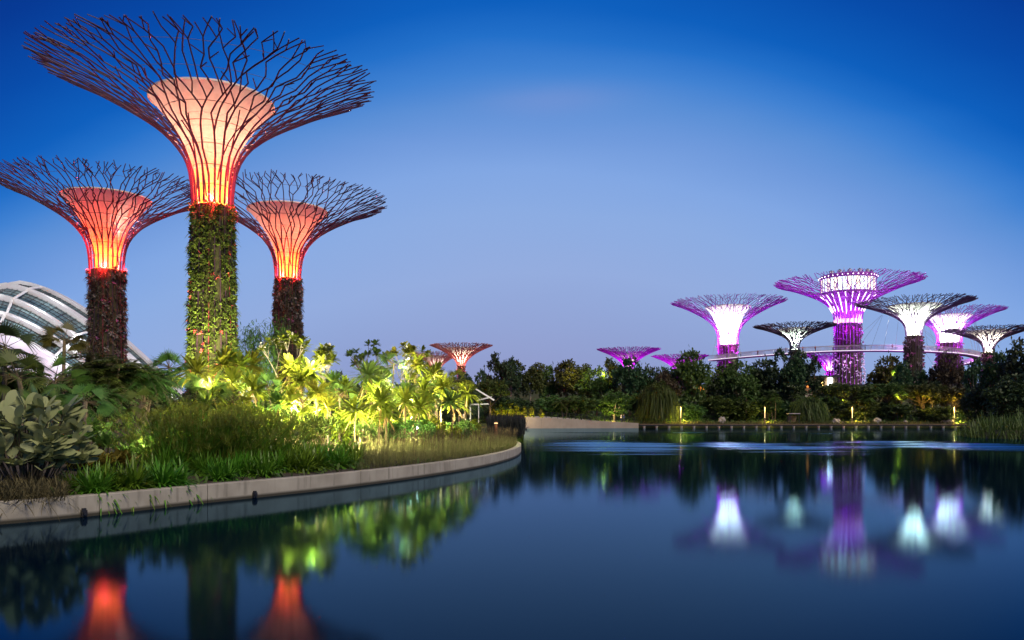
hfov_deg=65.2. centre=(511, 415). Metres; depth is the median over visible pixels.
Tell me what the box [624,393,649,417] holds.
bush
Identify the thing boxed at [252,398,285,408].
bush
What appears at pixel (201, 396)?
rosette palm
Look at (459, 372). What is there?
fan palm
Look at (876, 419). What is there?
boulder
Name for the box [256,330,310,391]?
frangipani tree
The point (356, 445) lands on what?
strap leaf plant
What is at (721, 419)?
boulder
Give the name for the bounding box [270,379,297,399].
round tree
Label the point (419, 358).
rosette palm
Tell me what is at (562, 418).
ramp path
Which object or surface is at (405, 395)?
rosette palm
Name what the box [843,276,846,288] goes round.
window
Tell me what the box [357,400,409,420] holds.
bush
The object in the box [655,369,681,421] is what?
tall tree
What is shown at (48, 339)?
fan palm
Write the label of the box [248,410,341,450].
papyrus clump
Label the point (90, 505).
kerb wall
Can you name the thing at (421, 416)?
leafy shrub
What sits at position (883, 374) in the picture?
round tree
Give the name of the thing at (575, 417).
railing
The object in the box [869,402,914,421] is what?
bush
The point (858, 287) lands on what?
window
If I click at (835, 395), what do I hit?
round tree
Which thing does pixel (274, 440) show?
papyrus clump
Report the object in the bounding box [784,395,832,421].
willow
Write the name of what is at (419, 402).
rosette palm
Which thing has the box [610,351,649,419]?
round tree
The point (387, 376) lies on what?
rosette palm
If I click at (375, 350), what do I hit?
frangipani tree
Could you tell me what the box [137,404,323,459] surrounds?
papyrus clump
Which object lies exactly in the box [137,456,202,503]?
strap leaf plant
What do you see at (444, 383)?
rosette palm
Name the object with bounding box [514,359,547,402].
tall tree
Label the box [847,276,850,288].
window
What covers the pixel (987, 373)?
round tree
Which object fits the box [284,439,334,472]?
strap leaf plant
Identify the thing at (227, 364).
rosette palm
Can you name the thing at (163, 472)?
strap leaf plant
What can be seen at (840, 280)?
window
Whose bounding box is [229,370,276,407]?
shrub
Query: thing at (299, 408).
leafy shrub
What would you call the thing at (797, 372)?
tall tree
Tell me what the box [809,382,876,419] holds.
spreading tree
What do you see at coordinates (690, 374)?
round tree
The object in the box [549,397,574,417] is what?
feather palm
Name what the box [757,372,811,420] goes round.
round tree
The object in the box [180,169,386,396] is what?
garden tower
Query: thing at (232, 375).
rosette palm
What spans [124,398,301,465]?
papyrus clump
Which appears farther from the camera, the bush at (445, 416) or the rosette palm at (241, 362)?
the bush at (445, 416)
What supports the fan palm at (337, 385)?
on the planting soil
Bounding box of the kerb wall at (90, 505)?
[0,441,520,524]
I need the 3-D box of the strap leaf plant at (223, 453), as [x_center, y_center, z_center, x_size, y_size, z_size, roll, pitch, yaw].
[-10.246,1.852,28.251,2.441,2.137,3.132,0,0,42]
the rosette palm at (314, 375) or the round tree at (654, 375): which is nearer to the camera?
the rosette palm at (314, 375)
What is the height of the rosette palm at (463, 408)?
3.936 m
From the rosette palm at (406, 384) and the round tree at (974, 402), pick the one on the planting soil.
the rosette palm at (406, 384)
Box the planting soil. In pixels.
[0,417,514,497]
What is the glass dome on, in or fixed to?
on the ground at (534, 396)
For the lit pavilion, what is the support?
on the ground at (534, 396)
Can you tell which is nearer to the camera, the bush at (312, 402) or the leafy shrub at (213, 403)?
the leafy shrub at (213, 403)
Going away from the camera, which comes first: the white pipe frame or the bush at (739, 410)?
the white pipe frame
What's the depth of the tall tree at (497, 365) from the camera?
181.34 m
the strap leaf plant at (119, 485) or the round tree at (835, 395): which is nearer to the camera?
the strap leaf plant at (119, 485)
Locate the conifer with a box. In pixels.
[479,365,488,413]
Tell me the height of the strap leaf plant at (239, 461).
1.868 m
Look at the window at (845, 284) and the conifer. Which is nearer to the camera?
the conifer
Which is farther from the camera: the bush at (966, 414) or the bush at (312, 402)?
the bush at (966, 414)
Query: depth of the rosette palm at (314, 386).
41.43 m
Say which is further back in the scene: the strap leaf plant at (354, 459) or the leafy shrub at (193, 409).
the leafy shrub at (193, 409)
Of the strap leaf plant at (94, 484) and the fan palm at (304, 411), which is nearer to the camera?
the strap leaf plant at (94, 484)
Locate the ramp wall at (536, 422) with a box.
[525,417,638,427]
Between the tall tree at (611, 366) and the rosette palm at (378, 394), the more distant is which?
the tall tree at (611, 366)
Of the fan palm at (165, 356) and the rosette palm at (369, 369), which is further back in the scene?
the fan palm at (165, 356)
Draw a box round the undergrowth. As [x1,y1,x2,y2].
[461,410,1021,426]
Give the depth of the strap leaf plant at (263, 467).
26.59 m
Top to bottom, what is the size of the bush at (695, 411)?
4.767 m
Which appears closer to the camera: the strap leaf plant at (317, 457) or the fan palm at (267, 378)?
the strap leaf plant at (317, 457)
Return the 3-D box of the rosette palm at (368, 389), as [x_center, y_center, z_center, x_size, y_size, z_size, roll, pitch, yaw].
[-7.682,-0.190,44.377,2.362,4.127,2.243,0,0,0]
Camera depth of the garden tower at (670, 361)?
345.31 m
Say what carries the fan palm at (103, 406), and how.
on the planting soil
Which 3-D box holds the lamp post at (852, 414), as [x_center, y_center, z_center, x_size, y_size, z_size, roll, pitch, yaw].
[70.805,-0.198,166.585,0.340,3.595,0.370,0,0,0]
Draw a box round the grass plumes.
[355,423,517,469]
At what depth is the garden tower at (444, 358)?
364.53 m
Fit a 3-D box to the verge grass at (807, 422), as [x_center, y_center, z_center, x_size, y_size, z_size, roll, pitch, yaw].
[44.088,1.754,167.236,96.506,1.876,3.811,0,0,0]
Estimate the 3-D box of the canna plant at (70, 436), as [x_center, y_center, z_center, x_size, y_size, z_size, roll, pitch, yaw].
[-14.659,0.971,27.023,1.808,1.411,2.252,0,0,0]
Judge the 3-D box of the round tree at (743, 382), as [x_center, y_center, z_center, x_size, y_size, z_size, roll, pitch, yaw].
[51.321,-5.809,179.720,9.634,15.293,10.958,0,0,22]
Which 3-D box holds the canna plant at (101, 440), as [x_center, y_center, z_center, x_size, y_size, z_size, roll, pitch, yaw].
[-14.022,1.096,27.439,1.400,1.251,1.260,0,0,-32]
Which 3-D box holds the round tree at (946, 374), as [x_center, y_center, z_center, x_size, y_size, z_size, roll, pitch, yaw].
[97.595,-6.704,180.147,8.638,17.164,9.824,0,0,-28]
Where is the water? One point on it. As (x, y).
(732, 534)
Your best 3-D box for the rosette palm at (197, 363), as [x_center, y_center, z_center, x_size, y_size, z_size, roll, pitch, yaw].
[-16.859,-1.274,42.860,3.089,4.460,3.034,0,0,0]
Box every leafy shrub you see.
[173,400,208,424]
[180,399,232,409]
[205,398,257,419]
[225,400,269,416]
[248,403,294,437]
[267,398,312,433]
[286,403,328,431]
[300,413,338,445]
[329,407,366,442]
[345,418,390,441]
[356,406,395,435]
[365,417,422,442]
[398,408,432,443]
[402,418,435,442]
[427,413,464,441]
[445,419,477,438]
[469,417,481,435]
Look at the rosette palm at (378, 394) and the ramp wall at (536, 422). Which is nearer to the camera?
the rosette palm at (378, 394)
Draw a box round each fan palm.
[0,320,48,400]
[0,346,51,425]
[14,351,96,423]
[18,380,67,419]
[35,320,90,393]
[58,380,116,424]
[121,387,164,434]
[149,347,190,390]
[181,369,234,400]
[217,381,254,410]
[256,373,283,408]
[281,387,316,438]
[319,380,360,439]
[376,351,410,410]
[390,371,422,407]
[421,380,442,425]
[446,369,476,424]
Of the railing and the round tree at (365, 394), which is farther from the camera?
the railing
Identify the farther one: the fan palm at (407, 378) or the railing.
the railing
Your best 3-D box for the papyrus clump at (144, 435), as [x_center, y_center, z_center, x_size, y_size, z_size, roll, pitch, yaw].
[-13.024,0.692,28.341,6.020,2.196,5.401,0,0,0]
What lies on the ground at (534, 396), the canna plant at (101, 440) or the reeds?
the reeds
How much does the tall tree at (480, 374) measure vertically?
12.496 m
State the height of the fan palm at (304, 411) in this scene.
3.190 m
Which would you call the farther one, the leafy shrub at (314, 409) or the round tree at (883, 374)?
the round tree at (883, 374)
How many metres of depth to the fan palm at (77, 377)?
39.91 m
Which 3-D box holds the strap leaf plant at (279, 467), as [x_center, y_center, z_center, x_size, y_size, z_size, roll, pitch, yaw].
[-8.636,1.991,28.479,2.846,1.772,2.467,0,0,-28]
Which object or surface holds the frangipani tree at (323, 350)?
on the planting soil
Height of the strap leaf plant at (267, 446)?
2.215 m
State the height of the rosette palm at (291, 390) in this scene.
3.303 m
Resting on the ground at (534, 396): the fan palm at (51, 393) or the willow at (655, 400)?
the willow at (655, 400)
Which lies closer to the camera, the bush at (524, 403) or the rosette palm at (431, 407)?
the rosette palm at (431, 407)
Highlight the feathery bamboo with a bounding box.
[232,314,292,404]
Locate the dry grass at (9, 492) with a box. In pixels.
[0,469,86,520]
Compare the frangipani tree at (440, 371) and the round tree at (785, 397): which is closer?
the frangipani tree at (440, 371)
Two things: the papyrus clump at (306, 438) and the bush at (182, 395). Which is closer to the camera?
the papyrus clump at (306, 438)
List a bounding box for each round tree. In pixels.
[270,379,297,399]
[319,371,360,413]
[352,377,390,420]
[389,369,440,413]
[438,376,463,417]
[573,365,616,414]
[594,389,632,421]
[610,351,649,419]
[638,362,659,391]
[651,365,670,383]
[668,344,711,405]
[701,365,734,414]
[717,357,761,402]
[750,354,780,397]
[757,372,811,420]
[821,382,876,402]
[865,350,906,404]
[907,368,937,408]
[926,349,964,406]
[957,381,1000,422]
[975,345,1019,415]
[977,373,1023,418]
[994,336,1023,406]
[1013,360,1023,380]
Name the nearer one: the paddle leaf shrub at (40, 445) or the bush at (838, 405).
the paddle leaf shrub at (40, 445)
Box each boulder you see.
[718,416,725,422]
[873,417,880,423]
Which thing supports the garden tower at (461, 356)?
on the ground at (534, 396)
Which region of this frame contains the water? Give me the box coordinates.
[0,428,1023,639]
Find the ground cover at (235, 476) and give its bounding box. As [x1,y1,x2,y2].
[13,420,510,498]
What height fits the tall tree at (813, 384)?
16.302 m
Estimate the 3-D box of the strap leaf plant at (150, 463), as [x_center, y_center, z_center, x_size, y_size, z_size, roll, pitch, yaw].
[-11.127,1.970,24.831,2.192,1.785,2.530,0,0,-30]
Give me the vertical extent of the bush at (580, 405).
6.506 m
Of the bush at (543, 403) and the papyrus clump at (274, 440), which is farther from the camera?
the bush at (543, 403)
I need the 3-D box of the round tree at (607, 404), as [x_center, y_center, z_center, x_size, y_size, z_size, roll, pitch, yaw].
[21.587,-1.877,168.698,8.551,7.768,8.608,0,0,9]
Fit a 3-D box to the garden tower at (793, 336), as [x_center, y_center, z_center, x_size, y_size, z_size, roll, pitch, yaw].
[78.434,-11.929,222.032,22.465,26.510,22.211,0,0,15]
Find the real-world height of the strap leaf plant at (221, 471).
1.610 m
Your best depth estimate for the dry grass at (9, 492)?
19.35 m
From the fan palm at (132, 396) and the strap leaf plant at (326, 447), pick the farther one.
the fan palm at (132, 396)
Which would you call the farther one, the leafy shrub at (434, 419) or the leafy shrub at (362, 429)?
the leafy shrub at (434, 419)
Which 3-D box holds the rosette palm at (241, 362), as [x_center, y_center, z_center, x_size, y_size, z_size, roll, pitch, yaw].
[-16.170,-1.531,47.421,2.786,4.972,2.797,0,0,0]
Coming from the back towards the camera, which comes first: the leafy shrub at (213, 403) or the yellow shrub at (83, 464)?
the leafy shrub at (213, 403)
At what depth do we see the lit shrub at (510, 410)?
165.62 m
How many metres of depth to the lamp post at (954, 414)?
166.50 m
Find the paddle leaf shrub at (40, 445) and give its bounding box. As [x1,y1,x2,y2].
[0,390,103,483]
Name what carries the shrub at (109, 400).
on the planting soil
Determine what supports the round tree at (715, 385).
on the ground at (534, 396)
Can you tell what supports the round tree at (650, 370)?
on the ground at (534, 396)
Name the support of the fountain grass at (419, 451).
on the planting soil
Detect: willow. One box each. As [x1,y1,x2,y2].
[635,379,683,421]
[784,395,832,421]
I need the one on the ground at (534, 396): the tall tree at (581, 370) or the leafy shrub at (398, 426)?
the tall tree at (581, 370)
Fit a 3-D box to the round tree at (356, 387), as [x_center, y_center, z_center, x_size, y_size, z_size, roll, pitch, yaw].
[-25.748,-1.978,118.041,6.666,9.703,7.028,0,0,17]
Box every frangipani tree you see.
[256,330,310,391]
[311,343,339,404]
[316,352,336,434]
[345,339,385,405]
[385,341,420,413]
[409,345,432,386]
[424,364,444,408]
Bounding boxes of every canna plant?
[61,424,100,445]
[86,417,112,444]
[90,430,124,452]
[111,442,135,452]
[123,439,150,455]
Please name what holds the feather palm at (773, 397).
on the ground at (534, 396)
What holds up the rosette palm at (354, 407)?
on the planting soil
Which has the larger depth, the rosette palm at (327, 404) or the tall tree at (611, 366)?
the tall tree at (611, 366)
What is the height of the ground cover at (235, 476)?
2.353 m
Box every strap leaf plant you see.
[58,461,108,493]
[66,461,126,515]
[85,461,154,491]
[91,452,170,511]
[137,454,174,477]
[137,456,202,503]
[142,456,198,506]
[143,437,200,471]
[179,441,216,469]
[187,450,219,476]
[194,442,248,463]
[196,456,240,481]
[214,449,257,476]
[237,450,286,478]
[245,438,290,458]
[249,448,291,472]
[265,434,294,461]
[271,446,329,473]
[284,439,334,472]
[290,440,320,457]
[306,439,342,458]
[314,443,368,469]
[329,445,369,468]
[334,435,374,462]
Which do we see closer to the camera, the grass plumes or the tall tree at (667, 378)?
the grass plumes
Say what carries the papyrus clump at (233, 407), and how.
on the planting soil
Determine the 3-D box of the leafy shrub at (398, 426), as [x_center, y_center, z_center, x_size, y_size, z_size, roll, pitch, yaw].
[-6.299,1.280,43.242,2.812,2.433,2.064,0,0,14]
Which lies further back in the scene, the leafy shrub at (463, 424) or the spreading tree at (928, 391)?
the spreading tree at (928, 391)
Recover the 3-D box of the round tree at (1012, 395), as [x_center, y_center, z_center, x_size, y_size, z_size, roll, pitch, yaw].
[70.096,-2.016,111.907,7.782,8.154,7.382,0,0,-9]
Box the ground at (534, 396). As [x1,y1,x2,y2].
[357,384,1023,438]
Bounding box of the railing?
[524,411,638,421]
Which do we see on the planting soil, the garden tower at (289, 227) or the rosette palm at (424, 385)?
the rosette palm at (424, 385)
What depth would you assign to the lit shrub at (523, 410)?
165.81 m
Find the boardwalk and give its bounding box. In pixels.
[639,424,966,427]
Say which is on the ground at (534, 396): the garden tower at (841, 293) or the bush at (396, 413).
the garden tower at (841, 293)
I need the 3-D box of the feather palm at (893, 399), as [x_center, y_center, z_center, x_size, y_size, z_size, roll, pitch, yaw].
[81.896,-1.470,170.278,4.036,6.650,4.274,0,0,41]
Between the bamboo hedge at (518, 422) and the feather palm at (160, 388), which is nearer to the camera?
the feather palm at (160, 388)
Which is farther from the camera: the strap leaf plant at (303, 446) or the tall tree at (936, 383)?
the tall tree at (936, 383)
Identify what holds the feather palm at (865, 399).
on the ground at (534, 396)
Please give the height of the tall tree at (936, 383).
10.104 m
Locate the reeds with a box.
[955,407,1023,439]
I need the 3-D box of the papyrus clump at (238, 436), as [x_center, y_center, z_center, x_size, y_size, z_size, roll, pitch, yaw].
[-10.243,0.854,28.416,5.793,2.213,5.103,0,0,16]
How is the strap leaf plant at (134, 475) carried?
on the planting soil
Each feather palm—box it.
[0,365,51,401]
[58,352,162,426]
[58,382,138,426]
[115,364,183,427]
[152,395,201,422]
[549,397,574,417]
[738,392,754,420]
[761,390,781,419]
[855,393,875,420]
[889,395,906,420]
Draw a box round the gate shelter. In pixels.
[786,413,799,423]
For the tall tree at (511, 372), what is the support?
on the ground at (534, 396)
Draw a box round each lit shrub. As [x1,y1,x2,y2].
[491,399,497,416]
[498,403,506,414]
[504,400,512,415]
[511,403,519,415]
[520,406,527,416]
[528,406,533,416]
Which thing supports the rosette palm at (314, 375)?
on the planting soil
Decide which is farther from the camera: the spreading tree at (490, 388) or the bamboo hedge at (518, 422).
the spreading tree at (490, 388)
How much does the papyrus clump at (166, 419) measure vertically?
2.324 m
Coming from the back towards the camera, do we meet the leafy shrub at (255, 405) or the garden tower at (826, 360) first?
the garden tower at (826, 360)
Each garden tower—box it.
[0,155,190,416]
[22,11,375,404]
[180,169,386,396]
[416,351,451,379]
[429,342,492,379]
[597,346,659,370]
[651,353,708,380]
[670,293,787,373]
[753,321,837,391]
[775,268,927,383]
[801,350,834,375]
[854,293,977,399]
[896,304,1007,372]
[941,324,1023,385]
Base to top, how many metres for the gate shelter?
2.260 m
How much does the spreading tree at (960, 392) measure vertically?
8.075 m
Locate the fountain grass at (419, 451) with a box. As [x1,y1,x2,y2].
[353,432,518,469]
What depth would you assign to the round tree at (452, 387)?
149.67 m
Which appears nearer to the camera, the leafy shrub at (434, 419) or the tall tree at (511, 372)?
the leafy shrub at (434, 419)
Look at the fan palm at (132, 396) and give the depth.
40.05 m
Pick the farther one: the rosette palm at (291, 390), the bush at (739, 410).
the bush at (739, 410)
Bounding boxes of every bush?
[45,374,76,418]
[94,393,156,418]
[151,389,190,416]
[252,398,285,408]
[282,399,336,416]
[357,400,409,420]
[421,399,463,424]
[483,395,520,415]
[512,398,541,415]
[533,395,571,416]
[558,394,598,418]
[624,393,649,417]
[680,403,707,420]
[695,395,732,420]
[715,398,760,420]
[747,396,787,420]
[772,401,797,418]
[817,394,850,421]
[837,398,881,420]
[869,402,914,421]
[910,406,962,420]
[951,409,976,421]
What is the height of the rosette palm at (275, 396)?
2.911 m
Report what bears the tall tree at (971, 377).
on the ground at (534, 396)
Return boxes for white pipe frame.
[463,389,493,422]
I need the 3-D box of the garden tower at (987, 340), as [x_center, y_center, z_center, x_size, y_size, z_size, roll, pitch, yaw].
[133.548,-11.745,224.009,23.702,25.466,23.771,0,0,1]
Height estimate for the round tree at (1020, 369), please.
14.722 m
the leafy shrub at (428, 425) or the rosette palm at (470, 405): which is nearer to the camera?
the leafy shrub at (428, 425)
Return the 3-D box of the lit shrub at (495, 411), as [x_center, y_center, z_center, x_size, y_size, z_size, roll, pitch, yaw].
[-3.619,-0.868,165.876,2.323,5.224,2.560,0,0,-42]
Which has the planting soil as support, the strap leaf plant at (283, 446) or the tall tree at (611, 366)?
the strap leaf plant at (283, 446)
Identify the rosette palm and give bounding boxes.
[171,351,222,399]
[190,388,226,412]
[194,376,234,408]
[203,345,242,398]
[206,345,244,401]
[212,363,249,402]
[219,349,259,397]
[227,368,262,398]
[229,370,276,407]
[242,349,269,401]
[263,388,293,416]
[269,353,305,386]
[273,383,311,436]
[275,363,329,439]
[289,354,331,414]
[301,377,339,442]
[310,391,345,442]
[318,369,348,438]
[330,374,359,409]
[334,395,376,441]
[343,358,391,441]
[358,377,389,439]
[358,383,402,443]
[360,364,394,410]
[367,400,401,441]
[390,386,421,441]
[391,380,429,417]
[398,353,435,391]
[400,390,437,437]
[407,389,436,417]
[412,375,443,416]
[416,360,454,417]
[427,387,446,418]
[429,372,462,422]
[433,387,462,438]
[436,390,470,424]
[454,381,485,418]
[456,395,478,418]
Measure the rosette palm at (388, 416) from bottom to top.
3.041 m
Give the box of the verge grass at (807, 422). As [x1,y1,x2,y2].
[611,420,953,426]
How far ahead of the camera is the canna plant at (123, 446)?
28.83 m
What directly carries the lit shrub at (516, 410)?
on the ground at (534, 396)
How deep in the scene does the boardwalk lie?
163.69 m
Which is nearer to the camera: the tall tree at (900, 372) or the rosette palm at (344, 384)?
the rosette palm at (344, 384)
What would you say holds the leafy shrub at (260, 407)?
on the planting soil
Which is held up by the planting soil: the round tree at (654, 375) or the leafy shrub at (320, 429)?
the leafy shrub at (320, 429)
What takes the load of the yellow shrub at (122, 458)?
on the planting soil
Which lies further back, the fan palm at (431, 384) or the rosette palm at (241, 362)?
the fan palm at (431, 384)
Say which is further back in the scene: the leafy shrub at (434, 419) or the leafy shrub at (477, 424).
the leafy shrub at (477, 424)
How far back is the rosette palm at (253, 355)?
49.42 m
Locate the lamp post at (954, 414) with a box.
[953,406,954,422]
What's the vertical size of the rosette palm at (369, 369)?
5.064 m
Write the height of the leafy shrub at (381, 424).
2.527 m
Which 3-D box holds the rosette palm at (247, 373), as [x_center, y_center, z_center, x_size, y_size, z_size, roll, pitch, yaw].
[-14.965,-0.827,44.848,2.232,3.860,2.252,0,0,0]
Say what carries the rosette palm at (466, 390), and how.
on the planting soil
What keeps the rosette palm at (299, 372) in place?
on the planting soil
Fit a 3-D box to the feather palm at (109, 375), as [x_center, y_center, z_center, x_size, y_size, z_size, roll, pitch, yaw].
[-23.489,-1.417,46.114,6.020,4.455,5.958,0,0,0]
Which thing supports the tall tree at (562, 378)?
on the ground at (534, 396)
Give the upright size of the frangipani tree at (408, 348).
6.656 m
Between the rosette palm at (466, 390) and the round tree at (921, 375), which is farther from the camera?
the round tree at (921, 375)
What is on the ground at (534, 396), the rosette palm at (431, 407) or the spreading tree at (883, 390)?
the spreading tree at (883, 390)
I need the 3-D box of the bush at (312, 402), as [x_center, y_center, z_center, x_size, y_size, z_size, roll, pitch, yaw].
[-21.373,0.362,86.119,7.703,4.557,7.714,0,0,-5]
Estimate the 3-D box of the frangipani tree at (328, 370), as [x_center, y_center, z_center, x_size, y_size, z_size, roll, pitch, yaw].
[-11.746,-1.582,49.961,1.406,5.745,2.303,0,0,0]
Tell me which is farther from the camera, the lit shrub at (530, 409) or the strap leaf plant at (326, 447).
the lit shrub at (530, 409)
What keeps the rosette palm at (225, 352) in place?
on the planting soil
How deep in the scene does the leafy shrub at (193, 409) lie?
40.74 m
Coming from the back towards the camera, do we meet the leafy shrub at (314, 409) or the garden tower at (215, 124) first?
the garden tower at (215, 124)
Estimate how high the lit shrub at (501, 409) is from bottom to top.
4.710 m
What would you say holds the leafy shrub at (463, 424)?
on the planting soil
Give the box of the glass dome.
[0,281,182,398]
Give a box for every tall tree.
[458,368,485,417]
[481,351,506,397]
[499,355,522,396]
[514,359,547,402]
[539,364,559,397]
[545,358,579,396]
[569,363,593,396]
[602,357,621,394]
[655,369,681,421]
[773,347,809,401]
[805,353,825,394]
[887,360,913,416]
[916,379,946,407]
[960,356,982,422]
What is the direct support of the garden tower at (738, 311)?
on the ground at (534, 396)
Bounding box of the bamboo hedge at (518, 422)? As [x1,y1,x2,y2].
[485,413,526,436]
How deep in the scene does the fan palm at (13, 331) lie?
41.76 m
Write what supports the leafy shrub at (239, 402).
on the planting soil
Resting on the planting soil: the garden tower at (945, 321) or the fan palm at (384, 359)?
the fan palm at (384, 359)
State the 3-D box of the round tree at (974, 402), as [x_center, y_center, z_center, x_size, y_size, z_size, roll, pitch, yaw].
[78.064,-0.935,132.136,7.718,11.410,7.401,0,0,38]
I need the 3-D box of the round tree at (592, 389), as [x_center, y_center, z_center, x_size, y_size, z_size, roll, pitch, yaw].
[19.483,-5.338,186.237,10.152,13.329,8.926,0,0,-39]
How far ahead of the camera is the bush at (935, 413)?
168.23 m
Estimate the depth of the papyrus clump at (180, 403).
30.36 m
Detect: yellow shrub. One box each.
[65,460,94,468]
[89,450,125,467]
[105,446,140,465]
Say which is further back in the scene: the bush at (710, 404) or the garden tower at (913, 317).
the garden tower at (913, 317)
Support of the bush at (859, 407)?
on the ground at (534, 396)
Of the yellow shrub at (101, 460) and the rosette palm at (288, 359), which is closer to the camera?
the yellow shrub at (101, 460)
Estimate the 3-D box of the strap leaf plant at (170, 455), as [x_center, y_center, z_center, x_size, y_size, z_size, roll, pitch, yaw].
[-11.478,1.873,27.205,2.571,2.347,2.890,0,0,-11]
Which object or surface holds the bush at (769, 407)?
on the ground at (534, 396)
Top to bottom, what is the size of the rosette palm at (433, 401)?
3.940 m
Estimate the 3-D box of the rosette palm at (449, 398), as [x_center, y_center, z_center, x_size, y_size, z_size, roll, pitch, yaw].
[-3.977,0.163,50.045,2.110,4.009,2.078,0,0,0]
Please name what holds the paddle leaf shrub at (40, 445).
on the planting soil
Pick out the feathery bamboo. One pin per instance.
(253, 345)
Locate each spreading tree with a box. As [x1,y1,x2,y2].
[475,379,509,415]
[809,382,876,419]
[864,382,914,418]
[891,383,959,414]
[929,387,965,421]
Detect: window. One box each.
[839,276,841,289]
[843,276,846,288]
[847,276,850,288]
[852,276,855,288]
[856,276,859,288]
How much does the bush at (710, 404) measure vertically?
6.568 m
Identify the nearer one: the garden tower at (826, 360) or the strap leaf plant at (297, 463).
the strap leaf plant at (297, 463)
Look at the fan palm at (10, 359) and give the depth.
37.84 m
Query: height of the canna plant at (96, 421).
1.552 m
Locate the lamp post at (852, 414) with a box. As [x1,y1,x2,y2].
[851,406,852,422]
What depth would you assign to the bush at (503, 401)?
165.99 m
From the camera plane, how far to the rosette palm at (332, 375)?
46.61 m
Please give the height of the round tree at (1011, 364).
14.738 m
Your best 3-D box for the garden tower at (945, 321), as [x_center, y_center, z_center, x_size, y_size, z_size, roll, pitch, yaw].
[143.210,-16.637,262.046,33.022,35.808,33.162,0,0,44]
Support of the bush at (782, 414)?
on the ground at (534, 396)
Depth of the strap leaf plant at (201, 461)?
26.26 m
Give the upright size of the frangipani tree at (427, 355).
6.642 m
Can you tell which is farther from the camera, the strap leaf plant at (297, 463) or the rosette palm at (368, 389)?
the rosette palm at (368, 389)
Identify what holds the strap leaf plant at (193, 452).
on the planting soil
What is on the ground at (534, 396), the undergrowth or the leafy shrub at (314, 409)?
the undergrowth
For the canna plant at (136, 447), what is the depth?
29.85 m
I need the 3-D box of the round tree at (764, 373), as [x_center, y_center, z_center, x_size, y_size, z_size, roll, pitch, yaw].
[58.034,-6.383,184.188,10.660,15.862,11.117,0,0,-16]
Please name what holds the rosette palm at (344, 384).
on the planting soil
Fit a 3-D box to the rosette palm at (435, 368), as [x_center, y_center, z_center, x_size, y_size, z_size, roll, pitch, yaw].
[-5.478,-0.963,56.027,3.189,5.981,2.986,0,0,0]
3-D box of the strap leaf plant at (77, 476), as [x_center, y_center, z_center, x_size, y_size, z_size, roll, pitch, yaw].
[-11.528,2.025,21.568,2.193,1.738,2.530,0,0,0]
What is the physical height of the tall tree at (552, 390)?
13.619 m
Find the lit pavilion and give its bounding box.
[804,376,840,396]
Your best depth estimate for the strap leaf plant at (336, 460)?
30.63 m
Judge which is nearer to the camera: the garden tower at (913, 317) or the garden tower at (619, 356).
the garden tower at (913, 317)
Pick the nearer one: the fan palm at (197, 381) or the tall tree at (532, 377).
the fan palm at (197, 381)
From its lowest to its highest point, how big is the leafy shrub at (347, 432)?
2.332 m
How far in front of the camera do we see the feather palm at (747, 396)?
169.38 m
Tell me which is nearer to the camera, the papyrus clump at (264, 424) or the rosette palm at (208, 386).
the papyrus clump at (264, 424)
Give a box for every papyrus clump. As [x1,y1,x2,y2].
[83,405,225,465]
[94,398,267,455]
[97,406,250,467]
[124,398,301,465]
[136,400,294,449]
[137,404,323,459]
[141,411,305,465]
[180,408,335,459]
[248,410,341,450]
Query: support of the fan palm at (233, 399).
on the planting soil
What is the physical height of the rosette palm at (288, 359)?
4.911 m
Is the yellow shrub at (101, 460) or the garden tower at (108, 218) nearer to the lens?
the yellow shrub at (101, 460)
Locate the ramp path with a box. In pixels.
[527,416,611,420]
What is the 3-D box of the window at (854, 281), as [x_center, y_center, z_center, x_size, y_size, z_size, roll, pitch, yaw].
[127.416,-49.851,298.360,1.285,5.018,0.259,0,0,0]
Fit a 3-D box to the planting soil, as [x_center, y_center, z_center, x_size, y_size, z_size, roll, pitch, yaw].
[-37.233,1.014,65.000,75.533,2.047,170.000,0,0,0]
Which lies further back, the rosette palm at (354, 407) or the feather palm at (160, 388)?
the feather palm at (160, 388)

